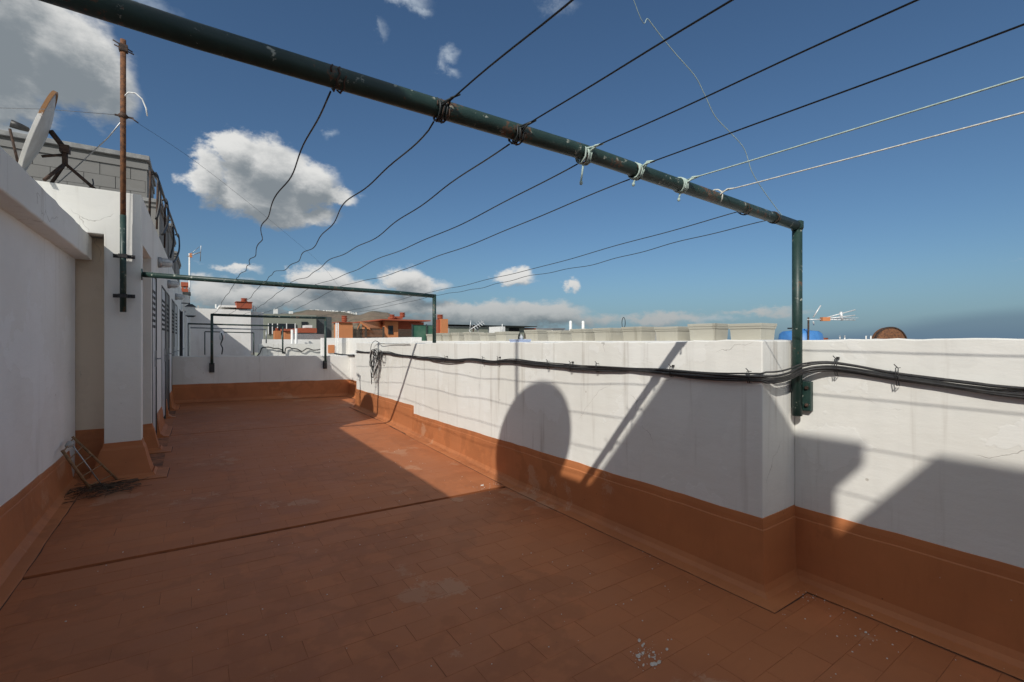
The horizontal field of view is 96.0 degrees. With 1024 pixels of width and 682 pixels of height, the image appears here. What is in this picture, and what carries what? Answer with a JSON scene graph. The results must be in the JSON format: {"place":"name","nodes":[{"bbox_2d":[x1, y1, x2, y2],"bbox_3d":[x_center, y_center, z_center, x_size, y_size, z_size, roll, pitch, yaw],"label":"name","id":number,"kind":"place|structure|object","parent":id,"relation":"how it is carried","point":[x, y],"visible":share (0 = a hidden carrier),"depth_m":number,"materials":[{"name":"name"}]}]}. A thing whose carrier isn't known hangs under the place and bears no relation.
{"place":"outdoors","nodes":[
{"label":"outdoors","id":0,"kind":"place"},
{"bbox_2d":[286,310,355,329],"bbox_3d":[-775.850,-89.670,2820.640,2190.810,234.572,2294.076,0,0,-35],"label":"hill","id":1,"kind":"structure","parent":0,"point":[336,317],"depth_m":2697.20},
{"bbox_2d":[332,311,389,337],"bbox_3d":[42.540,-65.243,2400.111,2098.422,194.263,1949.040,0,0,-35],"label":"hill","id":2,"kind":"structure","parent":0,"point":[372,315],"depth_m":2138.68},
{"bbox_2d":[442,334,451,340],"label":"planter","id":3,"kind":"object","parent":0,"point":[447,337],"visible":0.45,"depth_m":10.55,"materials":[{"name":"beige concrete"}]},
{"bbox_2d":[489,324,504,332],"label":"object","id":4,"kind":"object","parent":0,"point":[496,329],"visible":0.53,"depth_m":32.63,"materials":[{"name":"white plastic"}]},
{"bbox_2d":[0,396,1023,681],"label":"floor","id":5,"kind":"structure","parent":0,"point":[402,550],"depth_m":2.51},
{"bbox_2d":[61,436,117,491],"bbox_3d":[-3.618,1.055,3.961,0.321,0.442,0.451,0,0,-35],"label":"wooden frame","id":6,"kind":"object","parent":5,"relation":"on","point":[68,444],"visible":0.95,"depth_m":3.93,"materials":[{"name":"brown wood"}]},
{"bbox_2d":[63,477,146,503],"bbox_3d":[-3.463,1.248,3.992,0.551,0.070,0.607,0,0,-35],"label":"twig pile","id":7,"kind":"object","parent":5,"relation":"on","point":[105,486],"visible":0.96,"depth_m":3.91,"materials":[{"name":"wood"}]},
{"bbox_2d":[35,180,184,485],"bbox_3d":[-8.004,0.000,8.646,3.115,2.800,12.411,0,0,-34],"label":"storage row","id":8,"kind":"object","parent":5,"relation":"on","point":[125,404],"visible":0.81,"depth_m":4.38,"materials":[{"name":"white paint"}]},
{"bbox_2d":[8,90,96,188],"bbox_3d":[-4.256,-1.822,4.153,0.629,0.860,0.614,0,0,1],"label":"satellite dish","id":9,"kind":"object","parent":8,"relation":"on","point":[39,130],"visible":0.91,"depth_m":4.04,"materials":[{"name":"grey paint"}]},
{"bbox_2d":[0,129,155,197],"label":"wall","id":10,"kind":"structure","parent":8,"relation":"on","point":[100,166],"depth_m":7.67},
{"bbox_2d":[113,38,147,311],"bbox_3d":[-3.571,-1.535,4.316,0.259,2.530,0.072,0,0,-35],"label":"antenna mast","id":11,"kind":"object","parent":8,"relation":"attached to","point":[122,255],"visible":1,"depth_m":4.27,"materials":[{"name":"brown metal"}]},
{"bbox_2d":[11,108,114,114],"bbox_3d":[-4.029,-1.555,3.289,0.017,1.074,2.074,0,0,21],"label":"guy wire","id":12,"kind":"object","parent":11,"relation":"attached to","point":[59,110],"visible":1,"depth_m":3.88,"materials":[{"name":"metal"}]},
{"bbox_2d":[57,123,119,182],"bbox_3d":[-4.038,-1.745,4.378,0.869,0.638,0.055,0,0,9],"label":"guy wire","id":13,"kind":"object","parent":11,"relation":"attached to","point":[90,153],"visible":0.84,"depth_m":4.39,"materials":[{"name":"metal"}]},
{"bbox_2d":[138,123,355,309],"bbox_3d":[-3.722,-1.435,8.074,0.120,1.272,7.495,0,0,-4],"label":"guy wire","id":14,"kind":"object","parent":11,"relation":"attached to","point":[225,184],"visible":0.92,"depth_m":5.44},
{"bbox_2d":[142,197,169,256],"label":"wall","id":15,"kind":"structure","parent":8,"relation":"on","point":[159,230],"depth_m":6.65,"materials":[{"name":"paint"}]},
{"bbox_2d":[152,272,161,434],"bbox_3d":[-4.347,0.300,5.608,0.106,2.200,0.610,0,0,-34],"label":"door","id":16,"kind":"structure","parent":8,"relation":"in","point":[154,280],"depth_m":5.70,"materials":[{"name":"grey paint"}]},
{"bbox_2d":[148,169,178,247],"bbox_3d":[-5.742,-1.858,7.731,0.074,0.916,5.852,0,0,-33],"label":"railing","id":17,"kind":"object","parent":8,"relation":"on","point":[151,171],"visible":0.69,"depth_m":5.76,"materials":[{"name":"black metal"}]},
{"bbox_2d":[152,172,161,219],"bbox_3d":[-4.140,-1.694,5.370,0.202,0.599,0.087,0,0,36],"label":"railing","id":18,"kind":"object","parent":17,"relation":"hanging from","point":[160,197],"visible":0.96,"depth_m":5.37,"materials":[{"name":"black metal"}]},
{"bbox_2d":[161,199,169,235],"bbox_3d":[-4.878,-1.760,6.485,0.101,0.747,1.027,0,0,-37],"label":"railing","id":19,"kind":"object","parent":17,"relation":"hanging from","point":[167,222],"visible":0.92,"depth_m":6.61,"materials":[{"name":"black metal"}]},
{"bbox_2d":[169,219,174,257],"bbox_3d":[-5.769,-1.747,7.812,0.098,0.754,0.530,0,0,-41],"label":"railing","id":20,"kind":"object","parent":17,"relation":"hanging from","point":[172,249],"visible":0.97,"depth_m":7.87,"materials":[{"name":"black metal"}]},
{"bbox_2d":[158,257,173,267],"bbox_3d":[-4.584,-1.035,6.106,0.168,0.144,0.144,0,0,-34],"label":"wall lamp","id":21,"kind":"object","parent":8,"relation":"attached to","point":[166,263],"visible":1,"depth_m":6.06,"materials":[{"name":"metal"}]},
{"bbox_2d":[162,286,169,418],"bbox_3d":[-5.235,0.300,6.928,0.106,2.200,0.850,0,0,-34],"label":"door","id":22,"kind":"structure","parent":8,"relation":"in","point":[164,355],"depth_m":7.14,"materials":[{"name":"grey paint"}]},
{"bbox_2d":[166,291,172,410],"bbox_3d":[-5.784,0.300,7.746,0.106,2.200,0.820,0,0,-34],"label":"door","id":23,"kind":"structure","parent":8,"relation":"in","point":[167,295],"depth_m":7.95,"materials":[{"name":"paint"}]},
{"bbox_2d":[168,223,175,270],"bbox_3d":[-7.251,-1.780,8.977,1.075,0.760,1.990,0,0,-34],"label":"railing","id":24,"kind":"object","parent":8,"relation":"on","point":[170,237],"visible":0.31,"depth_m":8.88,"materials":[{"name":"metal"}]},
{"bbox_2d":[167,280,179,288],"bbox_3d":[-5.681,-0.950,7.742,0.167,0.144,0.144,0,0,-34],"label":"wall lamp","id":25,"kind":"object","parent":8,"relation":"attached to","point":[172,284],"visible":1,"depth_m":7.70,"materials":[{"name":"metal"}]},
{"bbox_2d":[172,299,177,355],"bbox_3d":[-6.694,0.300,9.110,0.106,2.200,1.000,0,0,-34],"label":"door","id":26,"kind":"structure","parent":8,"relation":"in","point":[173,303],"depth_m":9.37,"materials":[{"name":"paint"}]},
{"bbox_2d":[173,234,179,262],"bbox_3d":[-6.710,-1.875,9.200,0.109,1.018,2.476,0,0,-35],"label":"railing","id":27,"kind":"object","parent":8,"relation":"on","point":[175,259],"visible":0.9,"depth_m":9.61,"materials":[{"name":"black metal"}]},
{"bbox_2d":[174,251,180,283],"bbox_3d":[-8.727,-1.725,11.178,1.075,0.650,2.290,0,0,-34],"label":"railing","id":28,"kind":"object","parent":8,"relation":"on","point":[177,265],"visible":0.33,"depth_m":11.01,"materials":[{"name":"metal"}]},
{"bbox_2d":[175,303,179,355],"bbox_3d":[-7.421,0.300,10.187,0.106,2.200,0.900,0,0,-34],"label":"door","id":29,"kind":"structure","parent":8,"relation":"in","point":[175,303],"depth_m":10.18,"materials":[{"name":"grey paint"}]},
{"bbox_2d":[175,293,183,299],"bbox_3d":[-7.074,-0.940,9.819,0.167,0.144,0.144,0,0,-34],"label":"wall lamp","id":30,"kind":"object","parent":8,"relation":"attached to","point":[178,296],"visible":1,"depth_m":9.77,"materials":[{"name":"metal"}]},
{"bbox_2d":[179,309,180,355],"bbox_3d":[-8.582,0.300,11.877,0.054,2.200,0.800,0,0,-34],"label":"door","id":31,"kind":"structure","parent":8,"relation":"in","point":[179,309],"depth_m":11.56,"materials":[{"name":"paint"}]},
{"bbox_2d":[180,311,182,355],"bbox_3d":[-6.650,0.354,9.414,0.050,1.907,0.220,0,0,39],"label":"drain pipe","id":32,"kind":"object","parent":8,"relation":"attached to","point":[181,333],"visible":0.41,"depth_m":9.33,"materials":[{"name":"grey metal"}]},
{"bbox_2d":[181,282,190,310],"bbox_3d":[-9.671,-1.310,13.617,0.296,0.820,0.500,0,0,-35],"label":"brick chimney","id":33,"kind":"object","parent":8,"relation":"on","point":[186,293],"visible":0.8,"depth_m":13.46,"materials":[{"name":"orange brick"}]},
{"bbox_2d":[181,303,195,316],"bbox_3d":[-8.921,-0.865,12.676,0.390,0.410,0.260,0,0,-35],"label":"wall lantern","id":34,"kind":"object","parent":8,"relation":"attached to","point":[190,310],"depth_m":12.63,"materials":[{"name":"glass"}]},
{"bbox_2d":[188,323,283,353],"bbox_3d":[-8.502,-0.064,14.301,2.555,0.943,0.047,0,0,-35],"label":"clothesline stand","id":35,"kind":"object","parent":8,"relation":"attached to","point":[282,326],"visible":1,"depth_m":14.48,"materials":[{"name":"metal"}]},
{"bbox_2d":[172,355,349,403],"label":"parapet wall","id":36,"kind":"structure","parent":5,"relation":"on","point":[235,378],"depth_m":9.84,"materials":[{"name":"white paint"}]},
{"bbox_2d":[209,313,326,372],"bbox_3d":[-5.193,0.040,9.975,2.275,1.201,0.080,0,0,-35],"label":"clothesline stand","id":37,"kind":"object","parent":36,"relation":"on","point":[211,366],"visible":1,"depth_m":9.83,"materials":[{"name":"green metal"}]},
{"bbox_2d":[347,353,356,398],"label":"parapet wall","id":38,"kind":"structure","parent":5,"relation":"on","point":[353,378],"depth_m":10.67,"materials":[{"name":"white paint"}]},
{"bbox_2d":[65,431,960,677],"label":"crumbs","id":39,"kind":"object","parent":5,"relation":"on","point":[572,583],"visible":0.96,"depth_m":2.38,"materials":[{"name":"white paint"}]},
{"bbox_2d":[350,340,807,612],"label":"parapet wall","id":40,"kind":"structure","parent":5,"relation":"on","point":[695,477],"depth_m":3.25,"materials":[{"name":"white paint"}]},
{"bbox_2d":[141,269,435,342],"bbox_3d":[-2.271,-0.331,5.260,3.062,0.718,0.109,0,0,-35],"label":"clothesline stand","id":41,"kind":"object","parent":40,"relation":"on","point":[233,281],"visible":0.94,"depth_m":5.13,"materials":[{"name":"metal"}]},
{"bbox_2d":[369,341,385,383],"bbox_3d":[-2.007,0.366,7.343,0.083,0.748,1.732,0,0,-35],"label":"cable coil","id":42,"kind":"object","parent":40,"relation":"hanging from","point":[374,357],"visible":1,"depth_m":7.73,"materials":[{"name":"black rubber"}]},
{"bbox_2d":[39,0,812,415],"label":"clothesline stand","id":43,"kind":"object","parent":40,"relation":"attached to","point":[143,18],"visible":0.98,"depth_m":1.30,"materials":[{"name":"metal"}]},
{"bbox_2d":[214,64,346,312],"bbox_3d":[-3.239,-0.622,5.284,0.093,0.210,9.903,0,0,-35],"label":"clothesline","id":44,"kind":"object","parent":43,"relation":"attached to","point":[328,96],"visible":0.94,"depth_m":1.48,"materials":[{"name":"metal"}]},
{"bbox_2d":[230,100,450,313],"bbox_3d":[-3.014,-0.624,5.439,0.068,0.206,9.903,0,0,-35],"label":"clothesline","id":45,"kind":"object","parent":43,"relation":"attached to","point":[417,142],"visible":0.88,"depth_m":1.76,"materials":[{"name":"metal"}]},
{"bbox_2d":[243,125,526,314],"bbox_3d":[-2.799,-0.626,5.587,0.054,0.201,9.903,0,0,-35],"label":"clothesline","id":46,"kind":"object","parent":43,"relation":"attached to","point":[507,145],"visible":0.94,"depth_m":2.01,"materials":[{"name":"metal"}]},
{"bbox_2d":[256,154,592,315],"bbox_3d":[-2.578,-0.628,5.739,0.052,0.198,9.903,0,0,-35],"label":"clothesline","id":47,"kind":"object","parent":43,"relation":"attached to","point":[468,220],"visible":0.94,"depth_m":2.31,"materials":[{"name":"metal"}]},
{"bbox_2d":[272,165,644,315],"bbox_3d":[-2.336,-0.624,5.906,0.056,0.206,9.904,0,0,-35],"label":"clothesline","id":48,"kind":"object","parent":43,"relation":"attached to","point":[506,229],"visible":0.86,"depth_m":2.50,"materials":[{"name":"metal"}]},
{"bbox_2d":[433,0,573,122],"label":"clothesline","id":49,"kind":"object","parent":43,"relation":"attached to","point":[442,103],"visible":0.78,"depth_m":1.22,"materials":[{"name":"metal"}]},
{"bbox_2d":[307,203,751,316],"bbox_3d":[-1.667,-0.606,6.369,0.156,0.209,9.907,0,0,-36],"label":"clothesline","id":50,"kind":"object","parent":43,"relation":"attached to","point":[589,253],"visible":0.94,"depth_m":3.12,"materials":[{"name":"metal"}]},
{"bbox_2d":[323,211,780,316],"bbox_3d":[-1.471,-0.602,6.503,0.110,0.217,9.910,0,0,-37],"label":"clothesline","id":51,"kind":"object","parent":43,"relation":"attached to","point":[621,256],"visible":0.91,"depth_m":3.23,"materials":[{"name":"metal"}]},
{"bbox_2d":[508,0,733,144],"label":"clothesline","id":52,"kind":"object","parent":43,"relation":"attached to","point":[523,126],"visible":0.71,"depth_m":1.23,"materials":[{"name":"metal"}]},
{"bbox_2d":[634,1,781,214],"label":"loose wire","id":53,"kind":"object","parent":43,"relation":"attached to","point":[706,99],"visible":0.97,"depth_m":2.14,"materials":[{"name":"grey metal"}]},
{"bbox_2d":[575,0,918,184],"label":"clothesline","id":54,"kind":"object","parent":43,"relation":"attached to","point":[590,153],"visible":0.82,"depth_m":1.28,"materials":[{"name":"metal"}]},
{"bbox_2d":[628,23,1023,186],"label":"clothesline","id":55,"kind":"object","parent":43,"relation":"attached to","point":[644,165],"visible":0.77,"depth_m":1.34,"materials":[{"name":"metal"}]},
{"bbox_2d":[673,76,1023,201],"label":"clothesline","id":56,"kind":"object","parent":43,"relation":"attached to","point":[685,188],"visible":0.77,"depth_m":1.57,"materials":[{"name":"white plastic"}]},
{"bbox_2d":[714,112,1023,200],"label":"clothesline","id":57,"kind":"object","parent":43,"relation":"attached to","point":[723,191],"visible":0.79,"depth_m":1.71,"materials":[{"name":"white plastic"}]},
{"bbox_2d":[509,339,530,341],"bbox_3d":[0.080,-0.001,4.572,0.137,0.030,0.197,0,0,-35],"label":"plastic tray","id":58,"kind":"object","parent":40,"relation":"on","point":[519,340],"visible":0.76,"depth_m":4.51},
{"bbox_2d":[356,350,1023,398],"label":"cable bundle","id":59,"kind":"object","parent":40,"relation":"attached to","point":[987,388],"visible":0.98,"depth_m":2.57,"materials":[{"name":"black rubber"}]},
{"bbox_2d":[795,338,1023,680],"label":"parapet wall","id":60,"kind":"structure","parent":5,"relation":"on","point":[909,508],"depth_m":2.27,"materials":[{"name":"white paint"}]},
{"bbox_2d":[487,325,536,338],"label":"dark house","id":61,"kind":"structure","parent":0,"point":[520,329],"depth_m":40.40,"materials":[{"name":"grey paint"}]},
{"bbox_2d":[509,328,518,337],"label":"window","id":62,"kind":"structure","parent":61,"relation":"in","point":[510,329],"depth_m":40.10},
{"bbox_2d":[0,0,1023,339],"label":"sky","id":63,"kind":"structure","parent":0,"point":[924,239],"materials":[{"name":"blue"}]},
{"bbox_2d":[536,328,564,330],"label":"distant house","id":64,"kind":"structure","parent":0,"point":[552,329],"depth_m":83.76,"materials":[{"name":"white paint"}]},
{"label":"ground","id":65,"kind":"structure","parent":0,"visible":0},
{"bbox_3d":[-8.052,8.435,18.739,24.000,13.930,52.000,0,0,-35],"label":"apartment block","id":66,"kind":"object","parent":65,"relation":"on","visible":0},
{"bbox_2d":[0,147,91,609],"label":"rooftop room","id":67,"kind":"object","parent":66,"relation":"on","point":[45,240],"visible":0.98,"depth_m":3.12,"materials":[{"name":"white paint"}]},
{"bbox_2d":[180,283,188,355],"bbox_3d":[-14.294,-0.200,17.779,3.030,3.300,9.700,0,0,-35],"label":"storage row","id":68,"kind":"object","parent":66,"relation":"on","point":[186,336],"visible":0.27,"depth_m":14.62,"materials":[{"name":"white paint"}]},
{"bbox_2d":[190,327,266,342],"bbox_3d":[-10.744,-0.210,17.492,2.560,0.600,0.047,0,0,-35],"label":"clothesline stand","id":69,"kind":"object","parent":68,"relation":"attached to","point":[231,328],"visible":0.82,"depth_m":17.59,"materials":[{"name":"metal"}]},
{"bbox_2d":[187,247,200,355],"bbox_3d":[-9.648,-0.752,13.993,0.356,4.304,0.224,0,0,-35],"label":"antenna mast","id":70,"kind":"object","parent":66,"relation":"on","point":[190,255],"visible":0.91,"depth_m":13.91,"materials":[{"name":"white metal"}]},
{"bbox_2d":[188,298,262,355],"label":"white house","id":71,"kind":"structure","parent":66,"relation":"on","point":[237,344],"depth_m":23.72,"materials":[{"name":"paint"}]},
{"bbox_2d":[204,331,253,354],"bbox_3d":[-13.072,0.101,21.352,1.981,1.096,0.047,0,0,-35],"label":"clothesline stand","id":72,"kind":"object","parent":66,"relation":"on","point":[229,332],"visible":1,"depth_m":21.38,"materials":[{"name":"metal"}]},
{"bbox_2d":[273,328,280,338],"bbox_3d":[-11.566,0.416,22.694,0.275,2.108,0.500,0,0,-35],"label":"brick chimney","id":73,"kind":"object","parent":66,"relation":"on","point":[276,334],"visible":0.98,"depth_m":22.50,"materials":[{"name":"brick"}]},
{"bbox_2d":[258,344,319,355],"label":"terrace wall","id":74,"kind":"structure","parent":66,"relation":"on","point":[278,352],"depth_m":16.60,"materials":[{"name":"white paint"}]},
{"bbox_2d":[257,347,319,355],"bbox_3d":[-7.943,0.358,16.531,2.138,0.329,0.039,0,0,-35],"label":"black cable","id":75,"kind":"object","parent":74,"relation":"attached to","point":[285,349],"visible":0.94,"depth_m":16.43,"materials":[{"name":"rubber"}]},
{"bbox_2d":[280,329,299,338],"bbox_3d":[-10.708,0.448,22.253,0.727,2.044,1.000,0,0,-35],"label":"brick chimney","id":76,"kind":"object","parent":66,"relation":"on","point":[287,333],"visible":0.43,"depth_m":21.82,"materials":[{"name":"brick"}]},
{"bbox_2d":[262,339,319,343],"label":"terrace wall","id":77,"kind":"structure","parent":66,"relation":"on","point":[299,341],"depth_m":20.98,"materials":[{"name":"white paint"}]},
{"bbox_2d":[255,309,331,355],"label":"grey house","id":78,"kind":"structure","parent":66,"relation":"on","point":[293,323],"depth_m":34.72,"materials":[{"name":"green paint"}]},
{"bbox_2d":[269,323,294,333],"bbox_3d":[-17.132,-0.903,34.287,1.834,0.776,0.050,0,0,-35],"label":"window","id":79,"kind":"structure","parent":78,"relation":"in","point":[289,326],"depth_m":34.26,"materials":[{"name":"black glass"}]},
{"bbox_2d":[293,325,316,333],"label":"tiled roof","id":80,"kind":"structure","parent":66,"relation":"on","point":[306,329],"depth_m":28.78,"materials":[{"name":"tile"}]},
{"bbox_2d":[293,334,323,338],"bbox_3d":[-10.695,0.552,24.253,1.643,1.837,0.080,0,0,-35],"label":"metal fence","id":81,"kind":"object","parent":66,"relation":"on","point":[309,336],"visible":0.07,"depth_m":24.23,"materials":[{"name":"metal"}]},
{"bbox_2d":[320,338,348,355],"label":"terrace wall","id":82,"kind":"structure","parent":66,"relation":"on","point":[343,346],"depth_m":16.79,"materials":[{"name":"white paint"}]},
{"bbox_2d":[332,316,352,337],"bbox_3d":[-8.753,0.081,23.782,0.739,2.778,1.300,0,0,-35],"label":"brick chimney","id":83,"kind":"object","parent":66,"relation":"on","point":[345,329],"visible":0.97,"depth_m":23.42,"materials":[{"name":"orange paint"}]},
{"bbox_2d":[349,337,421,353],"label":"parapet wall","id":84,"kind":"structure","parent":66,"relation":"on","point":[353,345],"depth_m":14.38,"materials":[{"name":"white paint"}]},
{"bbox_2d":[353,312,430,337],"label":"orange house","id":85,"kind":"structure","parent":66,"relation":"on","point":[392,324],"depth_m":31.55,"materials":[{"name":"paint"}]},
{"bbox_2d":[353,321,384,337],"bbox_3d":[-8.286,-0.753,29.015,1.539,1.145,5.097,0,0,6],"label":"gabled pergola","id":86,"kind":"object","parent":85,"relation":"on","point":[358,332],"visible":0.84,"depth_m":27.38,"materials":[{"name":"orange paint"}]},
{"bbox_2d":[398,329,411,336],"bbox_3d":[-6.559,-0.441,28.287,0.859,0.562,0.030,0,0,-35],"label":"board fence","id":87,"kind":"object","parent":66,"relation":"on","point":[404,332],"visible":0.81,"depth_m":28.25,"materials":[{"name":"brown wood"}]},
{"bbox_2d":[412,324,431,340],"bbox_3d":[-4.980,0.241,26.921,1.892,2.457,0.130,0,0,-35],"label":"glass screen","id":88,"kind":"object","parent":66,"relation":"on","point":[422,331],"visible":0.31,"depth_m":26.77,"materials":[{"name":"glass"}]},
{"bbox_2d":[436,315,447,332],"bbox_3d":[-3.587,0.065,23.333,0.518,2.811,0.500,0,0,-35],"label":"brick chimney","id":89,"kind":"object","parent":66,"relation":"on","point":[441,325],"visible":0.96,"depth_m":23.13,"materials":[{"name":"brick"}]},
{"bbox_2d":[448,324,501,332],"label":"grey house","id":90,"kind":"structure","parent":66,"relation":"on","point":[455,328],"depth_m":34.17,"materials":[{"name":"paint"}]},
{"bbox_2d":[469,320,484,331],"bbox_3d":[-1.455,0.205,18.991,0.663,2.191,0.316,0,0,-28],"label":"tv antenna","id":91,"kind":"object","parent":66,"relation":"on","point":[476,325],"visible":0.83,"depth_m":18.94,"materials":[{"name":"metal"}]},
{"bbox_2d":[411,341,684,342],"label":"parapet wall","id":92,"kind":"structure","parent":66,"relation":"on","point":[508,341],"depth_m":9.25,"materials":[{"name":"white paint"}]},
{"bbox_2d":[426,334,431,340],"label":"planter","id":93,"kind":"object","parent":92,"relation":"on","point":[429,337],"visible":0.3,"depth_m":11.42,"materials":[{"name":"beige concrete"}]},
{"bbox_2d":[436,333,450,340],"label":"planter","id":94,"kind":"object","parent":92,"relation":"on","point":[439,336],"visible":0.36,"depth_m":10.92,"materials":[{"name":"beige concrete"}]},
{"bbox_2d":[451,333,463,340],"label":"planter","id":95,"kind":"object","parent":92,"relation":"on","point":[457,336],"visible":0.62,"depth_m":10.23,"materials":[{"name":"beige concrete"}]},
{"bbox_2d":[463,332,483,340],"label":"planter","id":96,"kind":"object","parent":92,"relation":"on","point":[471,336],"visible":0.88,"depth_m":9.76,"materials":[{"name":"beige concrete"}]},
{"bbox_2d":[479,333,495,340],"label":"planter","id":97,"kind":"object","parent":92,"relation":"on","point":[487,336],"visible":0.73,"depth_m":9.19,"materials":[{"name":"beige concrete"}]},
{"bbox_2d":[495,331,518,340],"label":"planter","id":98,"kind":"object","parent":92,"relation":"on","point":[504,336],"visible":0.96,"depth_m":8.72,"materials":[{"name":"beige concrete"}]},
{"bbox_2d":[524,330,550,340],"bbox_3d":[0.447,-0.098,8.019,0.328,0.190,0.358,0,0,-37],"label":"planter","id":99,"kind":"object","parent":92,"relation":"on","point":[537,335],"visible":0.77,"depth_m":7.89,"materials":[{"name":"beige concrete"}]},
{"bbox_2d":[546,330,571,340],"bbox_3d":[0.797,-0.086,7.556,0.323,0.166,0.352,0,0,-34],"label":"planter","id":100,"kind":"object","parent":92,"relation":"on","point":[560,335],"visible":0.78,"depth_m":7.42,"materials":[{"name":"beige concrete"}]},
{"bbox_2d":[570,329,594,340],"bbox_3d":[1.120,-0.093,7.049,0.319,0.180,0.348,0,0,-34],"label":"planter","id":101,"kind":"object","parent":92,"relation":"on","point":[583,334],"visible":0.8,"depth_m":6.92,"materials":[{"name":"beige concrete"}]},
{"bbox_2d":[593,328,623,340],"bbox_3d":[1.411,-0.094,6.655,0.331,0.182,0.361,0,0,-31],"label":"planter","id":102,"kind":"object","parent":92,"relation":"on","point":[608,334],"visible":0.82,"depth_m":6.53,"materials":[{"name":"beige concrete"}]},
{"bbox_2d":[621,326,655,340],"bbox_3d":[1.708,-0.096,6.192,0.322,0.185,0.351,0,0,-33],"label":"planter","id":103,"kind":"object","parent":92,"relation":"on","point":[641,333],"visible":0.89,"depth_m":6.08,"materials":[{"name":"beige concrete"}]},
{"bbox_2d":[654,326,689,340],"bbox_3d":[2.022,-0.089,5.765,0.322,0.173,0.351,0,0,-34],"label":"planter","id":104,"kind":"object","parent":92,"relation":"on","point":[677,333],"visible":0.82,"depth_m":5.64,"materials":[{"name":"beige concrete"}]},
{"bbox_2d":[687,323,728,340],"bbox_3d":[2.289,-0.101,5.366,0.318,0.196,0.346,0,0,-36],"label":"planter","id":105,"kind":"object","parent":92,"relation":"on","point":[713,331],"visible":0.82,"depth_m":5.25,"materials":[{"name":"beige concrete"}]},
{"bbox_2d":[728,323,776,339],"bbox_3d":[2.579,-0.094,4.946,0.331,0.182,0.361,0,0,-35],"label":"planter","id":106,"kind":"object","parent":92,"relation":"on","point":[754,331],"visible":0.84,"depth_m":4.83,"materials":[{"name":"beige concrete"}]},
{"bbox_2d":[778,328,823,339],"bbox_3d":[5.633,0.569,9.000,0.800,1.662,0.800,0,0,0],"label":"water tank","id":107,"kind":"object","parent":66,"relation":"on","point":[813,335],"visible":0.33,"depth_m":8.71,"materials":[{"name":"blue plastic"}]},
{"bbox_2d":[807,305,855,339],"bbox_3d":[5.917,0.367,8.540,0.835,2.066,0.360,0,0,0],"label":"tv antenna","id":108,"kind":"object","parent":66,"relation":"on","point":[840,318],"visible":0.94,"depth_m":8.52,"materials":[{"name":"metal"}]},
{"bbox_2d":[872,327,906,338],"bbox_3d":[7.411,0.561,9.035,0.648,1.679,0.170,0,0,0],"label":"rusty vent","id":109,"kind":"object","parent":66,"relation":"on","point":[888,333],"visible":0.27,"depth_m":8.98,"materials":[{"name":"metal"}]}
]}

